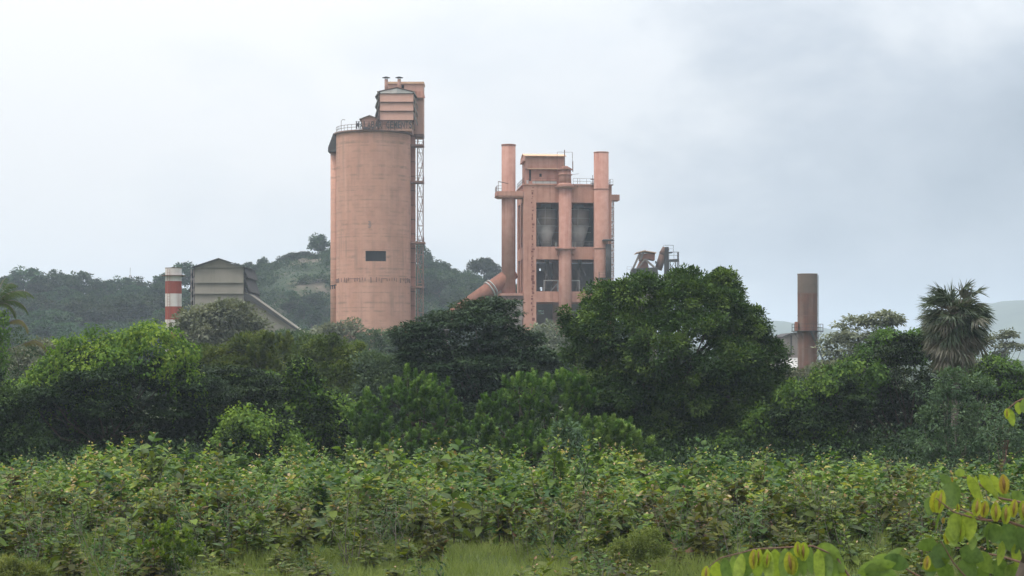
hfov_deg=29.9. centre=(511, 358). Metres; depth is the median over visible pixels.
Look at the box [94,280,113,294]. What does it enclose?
hill tree
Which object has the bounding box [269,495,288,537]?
broad leaved sapling
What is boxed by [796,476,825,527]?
narrow leaved shrub
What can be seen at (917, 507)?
broad leaved sapling
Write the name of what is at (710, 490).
broad leaved sapling
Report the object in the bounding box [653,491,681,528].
broad leaved sapling
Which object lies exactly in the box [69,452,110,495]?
broad leaved sapling
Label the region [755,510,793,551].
broad leaved sapling
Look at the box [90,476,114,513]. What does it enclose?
broad leaved sapling
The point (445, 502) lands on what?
broad leaved sapling
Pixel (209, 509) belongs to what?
broad leaved sapling
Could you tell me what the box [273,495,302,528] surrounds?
broad leaved sapling
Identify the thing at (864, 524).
broad leaved sapling
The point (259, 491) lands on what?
broad leaved sapling
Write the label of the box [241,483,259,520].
broad leaved sapling
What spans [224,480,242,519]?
broad leaved sapling
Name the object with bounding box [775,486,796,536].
broad leaved sapling
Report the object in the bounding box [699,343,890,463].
creeper mound
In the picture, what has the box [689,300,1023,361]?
mountains
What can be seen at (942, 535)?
broad leaved sapling
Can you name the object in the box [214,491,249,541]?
broad leaved sapling
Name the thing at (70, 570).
broad leaved sapling
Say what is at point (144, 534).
narrow leaved shrub
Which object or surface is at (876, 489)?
broad leaved sapling
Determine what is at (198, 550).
narrow leaved shrub
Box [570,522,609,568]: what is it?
broad leaved sapling
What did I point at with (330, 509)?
broad leaved sapling
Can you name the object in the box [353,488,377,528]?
broad leaved sapling
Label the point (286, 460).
broad leaved sapling
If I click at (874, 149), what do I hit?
sky
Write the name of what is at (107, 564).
narrow leaved shrub
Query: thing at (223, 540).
broad leaved sapling
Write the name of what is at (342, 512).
broad leaved sapling
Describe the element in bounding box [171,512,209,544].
narrow leaved shrub
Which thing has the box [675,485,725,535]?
broad leaved sapling
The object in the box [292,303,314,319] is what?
hill tree
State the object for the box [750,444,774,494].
broad leaved sapling
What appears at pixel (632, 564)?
broad leaved sapling
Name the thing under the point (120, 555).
narrow leaved shrub
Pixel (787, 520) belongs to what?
broad leaved sapling
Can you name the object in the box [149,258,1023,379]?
hills
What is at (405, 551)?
shrub
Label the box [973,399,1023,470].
slender tree
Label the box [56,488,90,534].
broad leaved sapling
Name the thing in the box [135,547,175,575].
broad leaved sapling
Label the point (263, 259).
hill tree
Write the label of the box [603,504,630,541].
broad leaved sapling
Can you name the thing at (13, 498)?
broad leaved sapling
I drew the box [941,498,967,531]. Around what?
broad leaved sapling
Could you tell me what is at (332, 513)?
broad leaved sapling
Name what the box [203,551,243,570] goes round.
broad leaved sapling
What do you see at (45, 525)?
broad leaved sapling
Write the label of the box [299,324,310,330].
hill tree
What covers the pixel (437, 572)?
narrow leaved shrub
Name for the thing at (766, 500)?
broad leaved sapling
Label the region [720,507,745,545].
narrow leaved shrub
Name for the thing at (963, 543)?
broad leaved sapling
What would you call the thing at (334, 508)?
broad leaved sapling
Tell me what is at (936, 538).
broad leaved sapling
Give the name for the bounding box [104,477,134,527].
broad leaved sapling
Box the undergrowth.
[0,412,1023,474]
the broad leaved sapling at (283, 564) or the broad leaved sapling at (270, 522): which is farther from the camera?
the broad leaved sapling at (270, 522)
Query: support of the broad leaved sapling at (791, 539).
on the ground at (319, 518)
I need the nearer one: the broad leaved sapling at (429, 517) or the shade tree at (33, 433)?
the broad leaved sapling at (429, 517)
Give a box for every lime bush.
[0,553,53,575]
[137,517,203,574]
[604,526,672,573]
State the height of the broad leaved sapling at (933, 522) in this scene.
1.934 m
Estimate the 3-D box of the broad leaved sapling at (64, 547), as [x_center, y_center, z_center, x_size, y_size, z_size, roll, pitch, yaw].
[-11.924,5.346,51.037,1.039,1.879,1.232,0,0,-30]
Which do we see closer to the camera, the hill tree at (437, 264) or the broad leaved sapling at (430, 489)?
the broad leaved sapling at (430, 489)
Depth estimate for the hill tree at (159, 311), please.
584.96 m
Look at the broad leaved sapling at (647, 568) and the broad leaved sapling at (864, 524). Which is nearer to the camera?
the broad leaved sapling at (647, 568)
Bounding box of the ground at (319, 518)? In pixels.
[1,380,1016,575]
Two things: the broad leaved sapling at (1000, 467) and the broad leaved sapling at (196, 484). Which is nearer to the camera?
the broad leaved sapling at (196, 484)
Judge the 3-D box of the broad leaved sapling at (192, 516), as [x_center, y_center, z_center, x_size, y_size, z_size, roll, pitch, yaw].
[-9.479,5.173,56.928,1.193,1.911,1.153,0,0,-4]
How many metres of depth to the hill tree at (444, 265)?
713.55 m
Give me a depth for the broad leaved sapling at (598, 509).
59.23 m
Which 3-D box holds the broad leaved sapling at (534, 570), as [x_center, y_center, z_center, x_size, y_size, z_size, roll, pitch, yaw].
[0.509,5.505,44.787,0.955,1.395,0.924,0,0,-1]
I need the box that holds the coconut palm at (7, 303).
[0,278,47,383]
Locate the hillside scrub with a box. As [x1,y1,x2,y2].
[20,248,699,370]
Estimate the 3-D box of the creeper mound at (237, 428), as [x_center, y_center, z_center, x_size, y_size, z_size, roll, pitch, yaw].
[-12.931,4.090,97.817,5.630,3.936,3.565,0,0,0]
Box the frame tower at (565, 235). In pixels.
[494,144,619,360]
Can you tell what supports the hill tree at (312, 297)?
on the hills
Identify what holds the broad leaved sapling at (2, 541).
on the ground at (319, 518)
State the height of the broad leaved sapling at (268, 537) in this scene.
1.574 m
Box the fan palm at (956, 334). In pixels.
[914,280,998,439]
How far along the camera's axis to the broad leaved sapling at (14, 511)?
59.86 m
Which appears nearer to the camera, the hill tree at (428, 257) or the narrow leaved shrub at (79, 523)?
the narrow leaved shrub at (79, 523)
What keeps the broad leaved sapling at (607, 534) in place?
on the ground at (319, 518)
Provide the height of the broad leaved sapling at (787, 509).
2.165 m
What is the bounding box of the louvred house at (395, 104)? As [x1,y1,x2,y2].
[374,87,417,134]
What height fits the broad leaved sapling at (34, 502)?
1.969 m
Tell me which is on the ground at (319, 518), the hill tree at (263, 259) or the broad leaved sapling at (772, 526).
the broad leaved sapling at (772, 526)
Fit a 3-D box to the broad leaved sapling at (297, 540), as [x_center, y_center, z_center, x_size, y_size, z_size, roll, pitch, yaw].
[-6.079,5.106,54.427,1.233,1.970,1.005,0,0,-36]
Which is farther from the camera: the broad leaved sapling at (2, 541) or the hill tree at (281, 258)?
the hill tree at (281, 258)
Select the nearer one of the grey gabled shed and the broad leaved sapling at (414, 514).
the broad leaved sapling at (414, 514)
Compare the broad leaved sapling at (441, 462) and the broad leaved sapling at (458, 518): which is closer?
the broad leaved sapling at (458, 518)
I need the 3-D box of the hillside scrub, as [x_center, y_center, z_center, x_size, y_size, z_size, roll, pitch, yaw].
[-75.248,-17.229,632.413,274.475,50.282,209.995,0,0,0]
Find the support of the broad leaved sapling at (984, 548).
on the ground at (319, 518)
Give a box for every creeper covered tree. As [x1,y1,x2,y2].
[0,317,241,461]
[822,325,972,453]
[913,350,1023,454]
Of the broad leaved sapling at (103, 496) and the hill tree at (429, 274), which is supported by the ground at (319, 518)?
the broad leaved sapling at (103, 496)
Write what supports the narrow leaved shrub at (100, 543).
on the ground at (319, 518)
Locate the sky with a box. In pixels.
[0,0,1023,333]
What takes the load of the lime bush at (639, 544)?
on the ground at (319, 518)
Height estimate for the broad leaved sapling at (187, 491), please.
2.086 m
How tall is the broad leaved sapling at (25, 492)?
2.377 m
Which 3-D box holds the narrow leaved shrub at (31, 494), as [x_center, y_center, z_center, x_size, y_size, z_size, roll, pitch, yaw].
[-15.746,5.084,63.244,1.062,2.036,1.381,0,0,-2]
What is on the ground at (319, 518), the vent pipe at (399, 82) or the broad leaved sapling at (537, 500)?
the broad leaved sapling at (537, 500)
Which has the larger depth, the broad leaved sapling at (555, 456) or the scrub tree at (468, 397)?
the scrub tree at (468, 397)
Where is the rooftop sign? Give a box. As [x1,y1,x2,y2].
[356,121,412,129]
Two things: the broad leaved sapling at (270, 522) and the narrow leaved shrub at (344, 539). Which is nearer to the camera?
the narrow leaved shrub at (344, 539)
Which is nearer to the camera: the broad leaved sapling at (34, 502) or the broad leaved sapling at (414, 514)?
the broad leaved sapling at (414, 514)
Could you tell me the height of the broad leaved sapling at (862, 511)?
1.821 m
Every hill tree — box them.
[0,275,19,288]
[0,306,23,324]
[2,325,28,366]
[4,265,50,289]
[7,328,44,354]
[10,297,43,311]
[32,269,83,289]
[41,308,81,325]
[48,321,98,347]
[54,270,93,295]
[77,277,104,295]
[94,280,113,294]
[96,320,127,335]
[100,294,159,321]
[104,275,134,294]
[111,320,154,334]
[114,284,146,296]
[119,318,142,324]
[124,276,155,287]
[135,315,163,323]
[138,283,164,296]
[138,296,164,310]
[146,308,164,321]
[152,273,182,287]
[153,317,164,328]
[156,261,196,285]
[182,290,192,301]
[182,294,192,308]
[241,262,253,268]
[250,262,261,269]
[256,256,268,263]
[275,256,296,264]
[279,301,297,317]
[283,251,315,260]
[284,290,299,298]
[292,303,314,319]
[298,294,308,303]
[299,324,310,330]
[304,310,322,328]
[305,292,325,309]
[306,233,329,252]
[306,254,323,259]
[416,241,430,262]
[416,283,435,300]
[416,310,426,321]
[418,253,434,262]
[419,270,440,280]
[420,260,434,267]
[425,260,440,269]
[435,259,452,269]
[445,295,462,304]
[466,257,501,274]
[477,281,484,286]
[483,272,497,280]
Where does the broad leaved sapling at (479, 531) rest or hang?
on the ground at (319, 518)
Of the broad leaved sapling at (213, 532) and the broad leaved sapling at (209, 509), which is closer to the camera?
the broad leaved sapling at (213, 532)
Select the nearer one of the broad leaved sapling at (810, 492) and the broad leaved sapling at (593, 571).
the broad leaved sapling at (593, 571)
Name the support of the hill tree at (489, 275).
on the hills
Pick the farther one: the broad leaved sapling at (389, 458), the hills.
the hills
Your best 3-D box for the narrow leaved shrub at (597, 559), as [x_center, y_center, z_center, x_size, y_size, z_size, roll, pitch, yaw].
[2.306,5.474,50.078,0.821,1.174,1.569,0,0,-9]
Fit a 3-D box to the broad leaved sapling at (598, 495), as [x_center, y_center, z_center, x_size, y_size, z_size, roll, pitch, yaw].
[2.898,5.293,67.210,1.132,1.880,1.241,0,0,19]
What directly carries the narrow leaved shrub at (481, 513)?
on the ground at (319, 518)
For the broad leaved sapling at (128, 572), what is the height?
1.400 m
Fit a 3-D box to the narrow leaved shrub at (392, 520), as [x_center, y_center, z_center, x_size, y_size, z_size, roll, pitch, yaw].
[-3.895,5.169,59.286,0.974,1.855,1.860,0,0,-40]
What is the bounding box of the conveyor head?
[655,245,678,352]
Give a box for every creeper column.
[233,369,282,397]
[272,355,362,461]
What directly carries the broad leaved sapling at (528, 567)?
on the ground at (319, 518)
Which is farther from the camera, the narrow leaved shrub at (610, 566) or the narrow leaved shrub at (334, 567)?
the narrow leaved shrub at (334, 567)
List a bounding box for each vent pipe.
[382,76,389,88]
[395,76,402,87]
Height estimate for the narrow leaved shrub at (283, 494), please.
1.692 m
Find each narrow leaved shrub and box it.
[6,541,45,564]
[12,500,61,560]
[21,479,56,505]
[22,481,41,516]
[24,508,64,556]
[56,495,99,554]
[68,510,115,571]
[81,544,133,575]
[102,551,131,575]
[105,513,158,560]
[158,543,189,575]
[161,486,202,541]
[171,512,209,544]
[173,505,195,538]
[185,529,211,569]
[210,492,241,546]
[230,475,283,534]
[269,484,301,517]
[289,478,321,519]
[291,543,320,575]
[307,561,349,575]
[316,486,372,569]
[366,500,417,561]
[371,497,409,549]
[386,493,434,545]
[391,486,420,513]
[400,480,432,521]
[404,547,449,575]
[473,506,492,541]
[502,508,536,561]
[509,499,547,550]
[526,498,585,562]
[562,502,604,559]
[574,545,616,575]
[584,544,610,572]
[586,492,615,528]
[586,546,616,575]
[593,556,632,575]
[627,504,649,533]
[649,496,698,556]
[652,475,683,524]
[705,477,723,515]
[716,505,777,557]
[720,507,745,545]
[729,501,761,530]
[731,494,771,544]
[788,459,838,530]
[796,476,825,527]
[804,473,841,522]
[821,509,859,550]
[822,483,844,519]
[823,485,862,522]
[859,515,883,555]
[866,500,893,542]
[899,497,947,543]
[908,478,945,519]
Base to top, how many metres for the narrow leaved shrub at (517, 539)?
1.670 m
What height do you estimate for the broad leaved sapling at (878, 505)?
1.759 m
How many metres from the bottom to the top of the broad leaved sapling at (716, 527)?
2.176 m
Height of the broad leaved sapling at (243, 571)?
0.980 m
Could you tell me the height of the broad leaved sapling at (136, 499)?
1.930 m
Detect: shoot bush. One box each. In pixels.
[345,363,469,464]
[466,367,604,468]
[563,411,662,465]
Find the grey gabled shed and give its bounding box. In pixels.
[188,258,304,340]
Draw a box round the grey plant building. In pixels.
[766,332,797,367]
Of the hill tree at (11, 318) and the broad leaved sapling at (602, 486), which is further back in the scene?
the hill tree at (11, 318)
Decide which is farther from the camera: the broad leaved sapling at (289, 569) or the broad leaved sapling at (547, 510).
the broad leaved sapling at (547, 510)
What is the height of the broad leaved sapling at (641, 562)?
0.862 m
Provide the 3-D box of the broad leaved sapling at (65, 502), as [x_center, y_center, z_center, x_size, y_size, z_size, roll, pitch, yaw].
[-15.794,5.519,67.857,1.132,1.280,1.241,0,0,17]
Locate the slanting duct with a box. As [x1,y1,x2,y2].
[445,271,517,342]
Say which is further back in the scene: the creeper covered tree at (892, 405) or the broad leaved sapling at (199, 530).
the creeper covered tree at (892, 405)
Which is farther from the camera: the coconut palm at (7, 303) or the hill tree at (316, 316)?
the hill tree at (316, 316)
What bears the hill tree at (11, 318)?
on the hills
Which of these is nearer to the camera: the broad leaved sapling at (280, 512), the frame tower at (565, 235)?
the broad leaved sapling at (280, 512)
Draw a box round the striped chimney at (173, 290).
[162,268,184,355]
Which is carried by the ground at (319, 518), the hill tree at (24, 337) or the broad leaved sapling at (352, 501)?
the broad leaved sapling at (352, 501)
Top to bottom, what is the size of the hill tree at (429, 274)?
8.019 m
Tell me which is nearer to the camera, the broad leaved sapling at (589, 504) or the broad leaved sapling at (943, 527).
the broad leaved sapling at (943, 527)
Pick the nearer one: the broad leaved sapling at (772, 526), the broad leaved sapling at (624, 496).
the broad leaved sapling at (772, 526)
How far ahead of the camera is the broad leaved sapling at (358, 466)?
83.95 m
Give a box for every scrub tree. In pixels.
[3,326,38,383]
[107,377,155,413]
[268,328,324,363]
[345,346,440,422]
[411,345,474,408]
[528,344,567,422]
[537,416,597,486]
[765,375,808,405]
[899,387,932,414]
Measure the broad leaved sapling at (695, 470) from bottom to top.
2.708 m
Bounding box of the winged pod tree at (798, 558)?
[701,398,1023,575]
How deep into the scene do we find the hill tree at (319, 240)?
712.24 m
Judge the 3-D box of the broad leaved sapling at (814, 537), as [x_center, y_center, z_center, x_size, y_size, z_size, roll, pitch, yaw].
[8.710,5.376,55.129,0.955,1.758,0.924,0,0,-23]
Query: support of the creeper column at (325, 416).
on the ground at (319, 518)
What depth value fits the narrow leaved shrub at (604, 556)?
44.88 m
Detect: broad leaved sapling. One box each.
[0,463,38,500]
[0,477,27,510]
[0,492,20,542]
[0,498,15,554]
[0,500,20,532]
[0,514,14,554]
[0,520,29,556]
[3,508,37,560]
[9,475,37,532]
[10,488,54,538]
[15,492,53,552]
[22,486,40,520]
[25,535,51,566]
[27,501,58,552]
[39,467,64,515]
[39,490,62,537]
[39,524,76,569]
[44,523,84,575]
[53,486,84,521]
[54,546,92,575]
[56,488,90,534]
[56,497,78,520]
[62,550,102,575]
[65,485,105,545]
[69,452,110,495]
[88,489,114,519]
[88,511,125,566]
[89,499,120,531]
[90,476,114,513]
[91,503,121,554]
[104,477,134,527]
[108,544,146,570]
[109,555,141,575]
[114,493,146,536]
[117,506,158,551]
[119,525,161,575]
[122,517,151,563]
[123,484,163,542]
[125,497,142,531]
[132,483,174,512]
[133,435,172,489]
[135,478,186,537]
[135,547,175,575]
[143,495,169,543]
[149,556,184,574]
[150,478,186,521]
[151,486,185,549]
[156,468,207,523]
[163,467,209,523]
[170,478,222,526]
[174,501,211,549]
[177,498,231,565]
[180,443,226,489]
[185,481,226,526]
[186,492,216,546]
[188,567,216,575]
[194,484,220,533]
[195,493,215,521]
[196,536,239,571]
[201,523,223,556]
[201,554,235,575]
[202,477,247,544]
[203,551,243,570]
[207,519,244,562]
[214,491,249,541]
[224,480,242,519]
[226,563,263,575]
[229,512,261,549]
[231,501,273,570]
[234,519,280,561]
[237,484,268,545]
[238,476,263,515]
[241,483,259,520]
[241,557,297,575]
[256,506,283,550]
[257,492,286,518]
[261,479,299,525]
[263,550,304,573]
[266,512,288,553]
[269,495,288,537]
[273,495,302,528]
[274,446,302,484]
[275,565,306,575]
[280,504,320,564]
[284,504,336,551]
[286,493,314,530]
[306,553,334,575]
[312,490,359,562]
[320,493,348,536]
[322,492,345,531]
[330,494,357,547]
[337,445,372,488]
[338,481,369,525]
[347,500,376,548]
[347,517,383,560]
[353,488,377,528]
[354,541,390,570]
[368,488,393,540]
[370,433,407,490]
[372,510,392,542]
[375,488,394,519]
[378,494,401,539]
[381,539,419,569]
[382,565,412,575]
[383,495,406,554]
[395,495,408,536]
[399,491,435,558]
[400,476,442,539]
[413,506,448,547]
[416,512,448,570]
[418,481,474,560]
[419,484,433,505]
[422,483,451,527]
[426,438,458,484]
[442,508,471,537]
[445,487,483,544]
[453,491,492,523]
[464,450,509,491]
[465,499,484,542]
[468,494,502,547]
[483,493,534,555]
[483,500,496,535]
[484,489,524,552]
[512,554,538,575]
[513,552,557,575]
[514,504,549,555]
[516,502,548,538]
[523,469,559,526]
[528,564,539,575]
[539,428,572,507]
[539,495,564,530]
[540,506,555,537]
[541,489,578,557]
[552,494,582,543]
[554,558,581,575]
[563,561,598,575]
[565,479,604,524]
[565,489,590,546]
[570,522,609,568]
[576,471,614,514]
[577,490,602,530]
[578,489,601,524]
[581,494,614,551]
[581,568,597,575]
[584,500,622,554]
[585,484,606,528]
[595,559,633,575]
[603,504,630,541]
[606,487,634,551]
[608,551,647,575]
[608,561,645,575]
[610,479,641,532]
[611,483,643,526]
[611,488,633,521]
[611,552,666,575]
[619,554,652,571]
[628,449,656,493]
[634,508,660,563]
[635,563,657,575]
[636,504,661,532]
[637,481,659,524]
[641,486,669,519]
[647,491,673,543]
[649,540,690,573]
[650,502,684,566]
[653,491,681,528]
[671,519,695,556]
[672,473,727,527]
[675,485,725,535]
[682,505,722,571]
[684,447,712,489]
[704,501,736,562]
[704,522,739,559]
[705,483,732,525]
[709,490,732,534]
[721,473,756,531]
[730,501,751,544]
[736,487,779,551]
[744,536,771,553]
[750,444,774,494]
[750,494,778,530]
[755,508,780,550]
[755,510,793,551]
[761,480,791,514]
[765,501,798,544]
[772,520,814,552]
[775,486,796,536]
[775,486,808,538]
[780,495,812,534]
[785,456,800,487]
[788,479,809,527]
[792,492,825,550]
[794,478,844,525]
[795,465,826,487]
[806,515,830,555]
[808,487,845,553]
[813,522,848,544]
[817,485,871,549]
[837,528,886,572]
[846,505,879,542]
[848,490,875,540]
[855,490,889,534]
[865,479,893,535]
[868,478,900,521]
[874,489,901,530]
[880,460,918,489]
[880,484,922,539]
[881,475,923,538]
[882,506,914,554]
[883,474,919,507]
[893,501,918,550]
[900,534,925,575]
[900,537,934,575]
[906,482,940,527]
[907,502,945,537]
[909,526,951,557]
[910,515,940,553]
[911,510,943,538]
[918,484,933,512]
[919,526,940,571]
[932,514,948,541]
[937,506,980,564]
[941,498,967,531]
[944,473,966,508]
[949,470,987,508]
[949,537,967,560]
[954,492,981,522]
[960,494,981,527]
[967,492,1012,556]
[976,538,996,566]
[987,543,1011,561]
[997,460,1013,488]
[1003,522,1023,564]
[1009,504,1022,527]
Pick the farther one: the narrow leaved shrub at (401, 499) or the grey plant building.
the grey plant building
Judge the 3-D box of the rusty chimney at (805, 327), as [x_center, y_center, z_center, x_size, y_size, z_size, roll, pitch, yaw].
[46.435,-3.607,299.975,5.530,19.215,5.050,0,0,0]
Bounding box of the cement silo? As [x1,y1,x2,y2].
[328,119,412,353]
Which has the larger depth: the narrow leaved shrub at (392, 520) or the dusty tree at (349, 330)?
the dusty tree at (349, 330)
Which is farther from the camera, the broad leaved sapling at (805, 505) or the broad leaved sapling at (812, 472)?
the broad leaved sapling at (812, 472)
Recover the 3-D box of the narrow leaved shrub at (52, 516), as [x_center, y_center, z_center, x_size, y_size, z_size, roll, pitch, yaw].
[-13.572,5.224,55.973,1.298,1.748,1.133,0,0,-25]
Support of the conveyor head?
on the ground at (319, 518)
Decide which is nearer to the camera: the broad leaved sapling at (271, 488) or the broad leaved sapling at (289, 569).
the broad leaved sapling at (289, 569)
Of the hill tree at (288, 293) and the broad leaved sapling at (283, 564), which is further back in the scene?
the hill tree at (288, 293)
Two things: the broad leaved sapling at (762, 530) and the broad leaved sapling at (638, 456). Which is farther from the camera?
the broad leaved sapling at (638, 456)
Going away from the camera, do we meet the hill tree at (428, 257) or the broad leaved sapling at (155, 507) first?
the broad leaved sapling at (155, 507)
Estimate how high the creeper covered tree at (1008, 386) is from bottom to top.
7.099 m
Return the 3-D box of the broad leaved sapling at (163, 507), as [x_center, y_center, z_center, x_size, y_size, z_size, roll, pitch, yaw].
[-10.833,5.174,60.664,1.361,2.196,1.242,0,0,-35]
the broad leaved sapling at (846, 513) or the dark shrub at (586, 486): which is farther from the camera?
the dark shrub at (586, 486)
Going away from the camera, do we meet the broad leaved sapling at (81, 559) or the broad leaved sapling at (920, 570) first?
the broad leaved sapling at (920, 570)
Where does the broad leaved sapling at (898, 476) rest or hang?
on the ground at (319, 518)
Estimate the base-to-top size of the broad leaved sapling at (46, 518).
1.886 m
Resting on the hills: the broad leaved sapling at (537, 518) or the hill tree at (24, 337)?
the hill tree at (24, 337)
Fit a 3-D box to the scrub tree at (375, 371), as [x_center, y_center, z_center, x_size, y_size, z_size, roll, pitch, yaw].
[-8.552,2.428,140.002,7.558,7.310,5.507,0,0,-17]
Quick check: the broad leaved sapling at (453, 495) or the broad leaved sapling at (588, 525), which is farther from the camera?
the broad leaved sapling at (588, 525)
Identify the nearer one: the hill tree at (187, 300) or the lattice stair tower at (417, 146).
the lattice stair tower at (417, 146)
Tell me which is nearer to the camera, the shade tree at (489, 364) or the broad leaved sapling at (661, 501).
the broad leaved sapling at (661, 501)
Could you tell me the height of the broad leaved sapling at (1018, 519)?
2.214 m
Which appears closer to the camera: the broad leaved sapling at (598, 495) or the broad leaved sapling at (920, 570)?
the broad leaved sapling at (920, 570)
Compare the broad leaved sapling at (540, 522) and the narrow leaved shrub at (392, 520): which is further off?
the broad leaved sapling at (540, 522)
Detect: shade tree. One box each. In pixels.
[0,368,56,467]
[143,362,321,447]
[384,296,579,446]
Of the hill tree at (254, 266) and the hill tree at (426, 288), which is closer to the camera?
the hill tree at (426, 288)
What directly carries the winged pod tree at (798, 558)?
on the ground at (319, 518)
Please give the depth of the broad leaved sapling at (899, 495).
64.64 m
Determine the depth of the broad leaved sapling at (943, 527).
59.34 m
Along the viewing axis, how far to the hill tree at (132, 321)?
588.80 m
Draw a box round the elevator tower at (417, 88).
[388,82,424,332]
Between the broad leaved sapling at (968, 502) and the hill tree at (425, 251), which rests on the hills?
the hill tree at (425, 251)
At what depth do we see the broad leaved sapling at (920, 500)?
63.82 m
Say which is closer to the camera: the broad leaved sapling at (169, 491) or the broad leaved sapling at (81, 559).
the broad leaved sapling at (81, 559)
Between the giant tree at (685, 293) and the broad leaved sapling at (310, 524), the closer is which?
the broad leaved sapling at (310, 524)
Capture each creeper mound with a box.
[203,400,311,468]
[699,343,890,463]
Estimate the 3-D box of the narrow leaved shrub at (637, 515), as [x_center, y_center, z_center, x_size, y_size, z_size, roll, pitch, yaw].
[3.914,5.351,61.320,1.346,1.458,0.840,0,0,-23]
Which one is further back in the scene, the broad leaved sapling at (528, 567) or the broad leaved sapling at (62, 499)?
the broad leaved sapling at (62, 499)
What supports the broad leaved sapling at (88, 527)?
on the ground at (319, 518)
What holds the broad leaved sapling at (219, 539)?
on the ground at (319, 518)
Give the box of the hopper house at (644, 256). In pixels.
[630,250,657,360]
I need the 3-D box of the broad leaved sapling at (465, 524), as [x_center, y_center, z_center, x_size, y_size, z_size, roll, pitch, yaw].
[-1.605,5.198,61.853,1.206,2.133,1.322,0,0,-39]
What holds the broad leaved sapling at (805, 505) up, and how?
on the ground at (319, 518)
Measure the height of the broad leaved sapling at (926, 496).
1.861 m
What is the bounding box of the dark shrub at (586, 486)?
[571,448,596,519]
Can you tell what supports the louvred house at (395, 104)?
on the cement silo
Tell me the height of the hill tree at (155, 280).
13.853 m
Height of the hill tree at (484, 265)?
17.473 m
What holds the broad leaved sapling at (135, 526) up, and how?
on the ground at (319, 518)
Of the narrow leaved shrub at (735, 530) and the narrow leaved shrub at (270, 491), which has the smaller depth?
the narrow leaved shrub at (735, 530)
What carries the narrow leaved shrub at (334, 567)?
on the ground at (319, 518)
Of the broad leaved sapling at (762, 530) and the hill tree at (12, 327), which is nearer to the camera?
the broad leaved sapling at (762, 530)
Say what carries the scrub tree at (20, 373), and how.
on the ground at (319, 518)
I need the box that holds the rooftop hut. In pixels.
[359,115,378,127]
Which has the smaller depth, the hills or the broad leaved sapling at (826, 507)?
the broad leaved sapling at (826, 507)
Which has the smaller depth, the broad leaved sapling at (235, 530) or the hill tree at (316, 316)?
the broad leaved sapling at (235, 530)
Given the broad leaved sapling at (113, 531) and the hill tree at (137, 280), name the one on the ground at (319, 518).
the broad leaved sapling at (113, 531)
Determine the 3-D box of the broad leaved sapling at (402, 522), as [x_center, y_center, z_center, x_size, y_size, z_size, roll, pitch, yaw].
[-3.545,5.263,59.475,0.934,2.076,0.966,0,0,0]
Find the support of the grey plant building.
on the ground at (319, 518)
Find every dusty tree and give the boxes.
[4,335,93,378]
[168,296,275,361]
[308,316,366,345]
[352,326,424,356]
[505,318,583,371]
[784,358,867,389]
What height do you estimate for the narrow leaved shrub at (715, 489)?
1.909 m
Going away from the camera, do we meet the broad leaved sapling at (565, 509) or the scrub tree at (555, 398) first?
the broad leaved sapling at (565, 509)
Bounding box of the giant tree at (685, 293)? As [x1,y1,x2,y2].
[554,263,797,462]
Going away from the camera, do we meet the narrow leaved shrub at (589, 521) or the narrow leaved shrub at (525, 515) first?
the narrow leaved shrub at (589, 521)
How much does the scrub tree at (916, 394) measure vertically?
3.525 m
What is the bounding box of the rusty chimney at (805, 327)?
[791,273,824,374]
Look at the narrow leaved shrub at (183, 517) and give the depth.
59.52 m
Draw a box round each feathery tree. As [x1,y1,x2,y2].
[808,309,911,387]
[977,327,1023,381]
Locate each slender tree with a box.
[899,365,1023,475]
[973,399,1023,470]
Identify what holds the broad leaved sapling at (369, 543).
on the ground at (319, 518)
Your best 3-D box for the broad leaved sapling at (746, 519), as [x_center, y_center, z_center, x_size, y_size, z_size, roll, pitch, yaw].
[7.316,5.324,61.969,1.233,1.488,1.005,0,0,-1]
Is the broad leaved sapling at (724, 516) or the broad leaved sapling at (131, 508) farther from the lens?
the broad leaved sapling at (131, 508)
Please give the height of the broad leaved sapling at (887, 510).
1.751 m
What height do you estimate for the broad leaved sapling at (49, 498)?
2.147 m
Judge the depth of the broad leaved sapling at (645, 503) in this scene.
66.89 m
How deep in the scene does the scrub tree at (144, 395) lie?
202.58 m
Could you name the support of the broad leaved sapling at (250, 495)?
on the ground at (319, 518)
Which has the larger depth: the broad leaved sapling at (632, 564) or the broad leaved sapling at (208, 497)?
the broad leaved sapling at (208, 497)
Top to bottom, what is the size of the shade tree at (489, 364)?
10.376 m
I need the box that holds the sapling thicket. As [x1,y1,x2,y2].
[0,431,1023,527]
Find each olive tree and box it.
[184,328,285,413]
[234,330,338,417]
[286,332,391,424]
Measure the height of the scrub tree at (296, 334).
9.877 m
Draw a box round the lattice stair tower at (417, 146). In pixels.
[411,138,425,321]
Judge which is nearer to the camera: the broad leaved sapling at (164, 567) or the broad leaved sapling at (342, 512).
the broad leaved sapling at (164, 567)
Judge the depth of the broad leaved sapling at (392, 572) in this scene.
49.42 m
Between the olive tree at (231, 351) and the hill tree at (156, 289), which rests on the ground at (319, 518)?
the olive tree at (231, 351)
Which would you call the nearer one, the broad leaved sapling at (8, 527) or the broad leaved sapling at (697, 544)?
the broad leaved sapling at (697, 544)
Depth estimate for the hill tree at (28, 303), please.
605.15 m
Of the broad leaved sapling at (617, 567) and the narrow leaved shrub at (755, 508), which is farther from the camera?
the narrow leaved shrub at (755, 508)
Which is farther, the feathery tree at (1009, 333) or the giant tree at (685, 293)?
the feathery tree at (1009, 333)
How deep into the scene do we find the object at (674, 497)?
66.86 m

